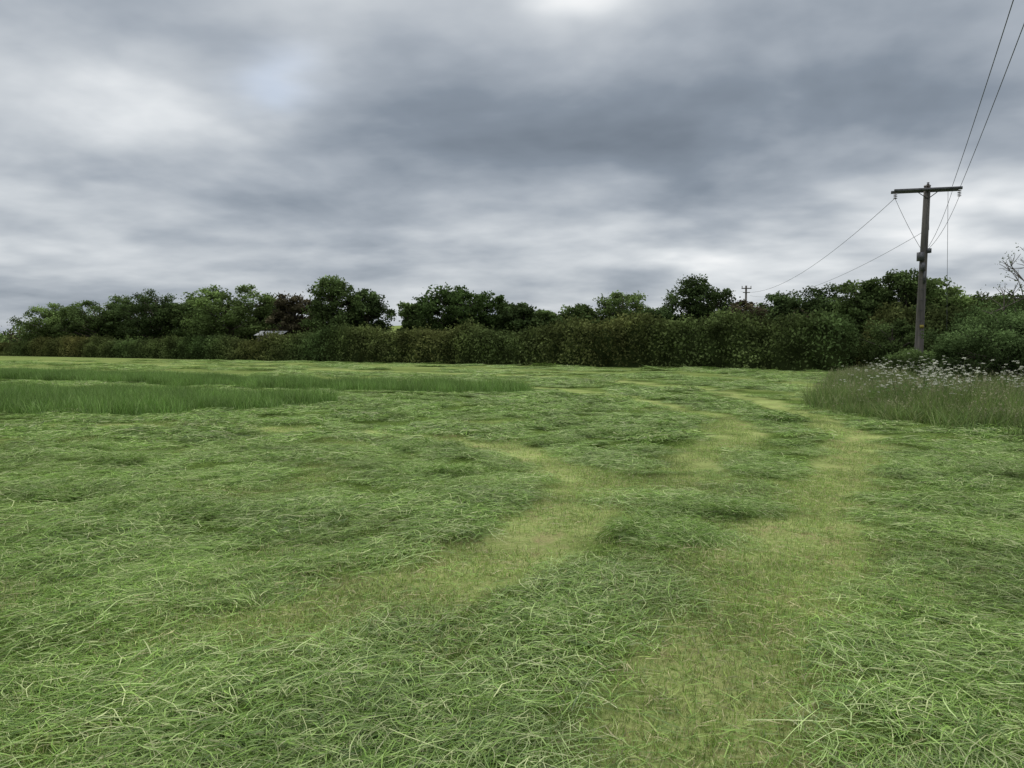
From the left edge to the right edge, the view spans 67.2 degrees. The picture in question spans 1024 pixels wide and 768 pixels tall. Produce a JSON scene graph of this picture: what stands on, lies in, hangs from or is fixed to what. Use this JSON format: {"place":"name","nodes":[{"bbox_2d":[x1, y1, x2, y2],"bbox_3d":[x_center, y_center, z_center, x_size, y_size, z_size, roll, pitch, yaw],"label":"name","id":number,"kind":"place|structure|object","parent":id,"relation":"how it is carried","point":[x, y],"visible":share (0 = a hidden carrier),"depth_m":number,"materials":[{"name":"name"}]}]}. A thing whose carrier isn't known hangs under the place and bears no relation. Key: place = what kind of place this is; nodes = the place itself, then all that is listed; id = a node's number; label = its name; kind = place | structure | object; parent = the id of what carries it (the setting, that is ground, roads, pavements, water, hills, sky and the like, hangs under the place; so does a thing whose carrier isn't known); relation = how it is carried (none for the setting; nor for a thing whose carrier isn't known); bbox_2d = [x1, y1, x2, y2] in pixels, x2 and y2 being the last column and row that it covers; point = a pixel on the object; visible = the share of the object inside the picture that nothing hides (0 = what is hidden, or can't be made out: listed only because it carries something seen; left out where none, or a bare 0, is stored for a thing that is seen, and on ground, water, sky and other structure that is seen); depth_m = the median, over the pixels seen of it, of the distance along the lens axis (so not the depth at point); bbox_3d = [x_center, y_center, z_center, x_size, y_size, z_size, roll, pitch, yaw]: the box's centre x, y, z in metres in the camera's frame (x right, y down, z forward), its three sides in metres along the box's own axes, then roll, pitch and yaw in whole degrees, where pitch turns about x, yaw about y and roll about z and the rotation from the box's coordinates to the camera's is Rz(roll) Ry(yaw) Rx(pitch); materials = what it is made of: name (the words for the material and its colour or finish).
{"place":"outdoors","nodes":[
{"label":"outdoors","id":0,"kind":"place"},
{"bbox_2d":[0,317,1023,767],"bbox_3d":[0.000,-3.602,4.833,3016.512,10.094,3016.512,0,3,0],"label":"field ground","id":1,"kind":"structure","parent":0,"point":[550,539],"depth_m":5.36,"materials":[{"name":"green plant"}]},
{"bbox_2d":[6,302,98,340],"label":"ash tree","id":2,"kind":"object","parent":1,"relation":"on","point":[50,319],"visible":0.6,"depth_m":135.00,"materials":[{"name":"green plant"}]},
{"bbox_2d":[51,299,137,339],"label":"oak tree","id":3,"kind":"object","parent":1,"relation":"on","point":[78,316],"visible":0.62,"depth_m":130.53,"materials":[{"name":"green plant"}]},
{"bbox_2d":[94,294,154,340],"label":"oak tree","id":4,"kind":"object","parent":1,"relation":"on","point":[125,300],"visible":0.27,"depth_m":132.76,"materials":[{"name":"green plant"}]},
{"bbox_2d":[107,287,186,339],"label":"oak tree","id":5,"kind":"object","parent":1,"relation":"on","point":[142,308],"visible":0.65,"depth_m":119.67,"materials":[{"name":"green plant"}]},
{"bbox_2d":[154,296,218,338],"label":"oak tree","id":6,"kind":"object","parent":1,"relation":"on","point":[183,307],"visible":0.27,"depth_m":116.80,"materials":[{"name":"green plant"}]},
{"bbox_2d":[178,284,281,340],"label":"ash tree","id":7,"kind":"object","parent":1,"relation":"on","point":[232,322],"visible":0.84,"depth_m":103.29,"materials":[{"name":"green plant"}]},
{"bbox_2d":[245,293,277,338],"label":"oak tree","id":8,"kind":"object","parent":1,"relation":"on","point":[261,319],"visible":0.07,"depth_m":109.83,"materials":[{"name":"green plant"}]},
{"bbox_2d":[0,366,535,415],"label":"uncut grass","id":9,"kind":"structure","parent":1,"relation":"on","point":[114,400],"depth_m":23.03,"materials":[{"name":"green plant"}]},
{"bbox_2d":[255,331,289,338],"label":"farm barn","id":10,"kind":"structure","parent":1,"relation":"on","point":[280,333],"depth_m":96.25,"materials":[{"name":"grey metal"}]},
{"bbox_2d":[264,291,315,334],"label":"copper beech tree","id":11,"kind":"object","parent":1,"relation":"on","point":[288,311],"visible":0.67,"depth_m":98.74,"materials":[{"name":"brown plant"}]},
{"bbox_2d":[298,274,369,333],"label":"ash tree","id":12,"kind":"object","parent":1,"relation":"on","point":[332,291],"visible":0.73,"depth_m":93.02,"materials":[{"name":"green plant"}]},
{"bbox_2d":[343,288,396,335],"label":"oak tree","id":13,"kind":"object","parent":1,"relation":"on","point":[374,305],"visible":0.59,"depth_m":95.97,"materials":[{"name":"green plant"}]},
{"bbox_2d":[396,301,425,335],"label":"hawthorn tree","id":14,"kind":"object","parent":1,"relation":"on","point":[407,314],"visible":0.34,"depth_m":89.87,"materials":[{"name":"green plant"}]},
{"bbox_2d":[0,302,839,342],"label":"distant trees","id":15,"kind":"object","parent":1,"relation":"on","point":[17,337],"visible":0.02,"depth_m":130.36,"materials":[{"name":"green plant"}]},
{"bbox_2d":[0,302,861,371],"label":"field hedge","id":16,"kind":"object","parent":1,"relation":"on","point":[721,341],"visible":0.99,"depth_m":64.87,"materials":[{"name":"green plant"}]},
{"bbox_2d":[412,282,508,334],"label":"oak tree","id":17,"kind":"object","parent":1,"relation":"on","point":[451,306],"visible":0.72,"depth_m":79.93,"materials":[{"name":"green plant"}]},
{"bbox_2d":[0,440,1023,767],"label":"cut grass","id":18,"kind":"structure","parent":1,"relation":"on","point":[352,740],"depth_m":4.36,"materials":[{"name":"green plant"}]},
{"bbox_2d":[0,359,1023,451],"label":"mown grass","id":19,"kind":"structure","parent":1,"relation":"on","point":[424,405],"depth_m":17.53,"materials":[{"name":"green plant"}]},
{"bbox_2d":[493,302,536,335],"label":"hawthorn tree","id":20,"kind":"object","parent":1,"relation":"on","point":[511,315],"visible":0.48,"depth_m":80.88,"materials":[{"name":"green plant"}]},
{"bbox_2d":[14,409,1023,550],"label":"grass heap","id":21,"kind":"object","parent":1,"relation":"on","point":[664,531],"depth_m":7.45,"materials":[{"name":"green plant"}]},
{"bbox_2d":[521,309,565,331],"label":"hawthorn tree","id":22,"kind":"object","parent":1,"relation":"on","point":[548,315],"visible":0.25,"depth_m":81.35,"materials":[{"name":"green plant"}]},
{"bbox_2d":[558,303,606,327],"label":"ash tree","id":23,"kind":"object","parent":1,"relation":"on","point":[585,309],"visible":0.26,"depth_m":84.81,"materials":[{"name":"green plant"}]},
{"bbox_2d":[592,290,656,323],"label":"ash tree","id":24,"kind":"object","parent":1,"relation":"on","point":[615,304],"visible":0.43,"depth_m":85.76,"materials":[{"name":"green plant"}]},
{"bbox_2d":[633,305,687,326],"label":"hawthorn tree","id":25,"kind":"object","parent":1,"relation":"on","point":[662,312],"visible":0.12,"depth_m":72.68,"materials":[{"name":"green plant"}]},
{"bbox_2d":[659,274,740,324],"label":"oak tree","id":26,"kind":"object","parent":1,"relation":"on","point":[695,289],"visible":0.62,"depth_m":72.20,"materials":[{"name":"green plant"}]},
{"bbox_2d":[720,299,770,328],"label":"hawthorn tree","id":27,"kind":"object","parent":1,"relation":"on","point":[749,305],"visible":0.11,"depth_m":72.40,"materials":[{"name":"green plant"}]},
{"bbox_2d":[741,286,751,301],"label":"utility pole","id":28,"kind":"object","parent":1,"relation":"on","point":[745,288],"visible":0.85,"depth_m":94.44,"materials":[{"name":"brown wood"}]},
{"bbox_2d":[756,289,805,325],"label":"oak tree","id":29,"kind":"object","parent":1,"relation":"on","point":[779,301],"visible":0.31,"depth_m":74.74,"materials":[{"name":"green plant"}]},
{"bbox_2d":[786,283,841,323],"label":"oak tree","id":30,"kind":"object","parent":1,"relation":"on","point":[811,305],"visible":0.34,"depth_m":70.00,"materials":[{"name":"green plant"}]},
{"bbox_2d":[830,277,895,339],"bbox_3d":[26.770,-4.473,58.663,5.223,7.259,5.447,1,3,28],"label":"ash tree","id":31,"kind":"object","parent":1,"relation":"on","point":[857,306],"visible":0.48,"depth_m":57.50,"materials":[{"name":"green plant"}]},
{"bbox_2d":[838,318,937,367],"bbox_3d":[20.053,-1.785,40.913,5.429,3.504,5.179,0,3,0],"label":"bramble bush","id":32,"kind":"object","parent":1,"relation":"on","point":[874,348],"visible":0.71,"depth_m":40.63,"materials":[{"name":"green plant"}]},
{"bbox_2d":[755,0,1023,358],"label":"utility pole","id":33,"kind":"object","parent":1,"relation":"on","point":[925,250],"visible":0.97,"depth_m":37.58,"materials":[{"name":"brown wood"}]},
{"bbox_2d":[789,361,1023,439],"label":"verge grass","id":34,"kind":"structure","parent":1,"relation":"on","point":[988,404],"depth_m":17.52,"materials":[{"name":"green plant"}]},
{"bbox_2d":[868,268,947,315],"bbox_3d":[29.747,-4.779,57.739,6.167,7.896,5.636,-2,3,-29],"label":"ash tree","id":35,"kind":"object","parent":1,"relation":"on","point":[906,283],"visible":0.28,"depth_m":56.63,"materials":[{"name":"green plant"}]},
{"bbox_2d":[876,347,957,377],"bbox_3d":[17.928,-0.665,33.982,3.181,1.953,2.878,0,3,0],"label":"bramble bush","id":36,"kind":"object","parent":1,"relation":"on","point":[914,355],"visible":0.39,"depth_m":33.50,"materials":[{"name":"green plant"}]},
{"bbox_2d":[840,353,1023,403],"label":"cow parsley","id":37,"kind":"object","parent":1,"relation":"on","point":[930,368],"visible":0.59,"depth_m":20.11,"materials":[{"name":"white plant"}]},
{"bbox_2d":[853,284,1023,366],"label":"field hedge","id":38,"kind":"object","parent":1,"relation":"on","point":[940,321],"visible":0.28,"depth_m":49.39,"materials":[{"name":"green plant"}]},
{"bbox_2d":[926,275,977,317],"bbox_3d":[33.149,-4.671,59.907,5.669,7.485,6.084,0,3,0],"label":"oak tree","id":39,"kind":"object","parent":1,"relation":"on","point":[945,297],"visible":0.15,"depth_m":58.06,"materials":[{"name":"green plant"}]},
{"bbox_2d":[913,304,1023,380],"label":"hawthorn bush","id":40,"kind":"object","parent":1,"relation":"on","point":[1008,338],"visible":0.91,"depth_m":29.46,"materials":[{"name":"green plant"}]},
{"bbox_2d":[932,300,1023,372],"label":"elder bush","id":41,"kind":"object","parent":1,"relation":"on","point":[989,315],"visible":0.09,"depth_m":34.35,"materials":[{"name":"green plant"}]},
{"bbox_2d":[946,291,1023,365],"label":"field hedge","id":42,"kind":"object","parent":1,"relation":"on","point":[977,308],"visible":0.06,"depth_m":44.03,"materials":[{"name":"green plant"}]},
{"bbox_2d":[969,293,1011,310],"bbox_3d":[40.678,-4.664,65.604,6.984,6.484,6.736,0,3,0],"label":"oak tree","id":43,"kind":"object","parent":1,"relation":"on","point":[998,295],"visible":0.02,"depth_m":64.92,"materials":[{"name":"green plant"}]},
{"bbox_2d":[970,243,1023,340],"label":"dead hawthorn tree","id":44,"kind":"object","parent":1,"relation":"on","point":[1017,275],"visible":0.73,"depth_m":31.59,"materials":[{"name":"grey wood"}]},
{"bbox_2d":[0,0,1023,334],"label":"sky","id":45,"kind":"structure","parent":0,"point":[549,155],"materials":[{"name":"grey"}]}
]}

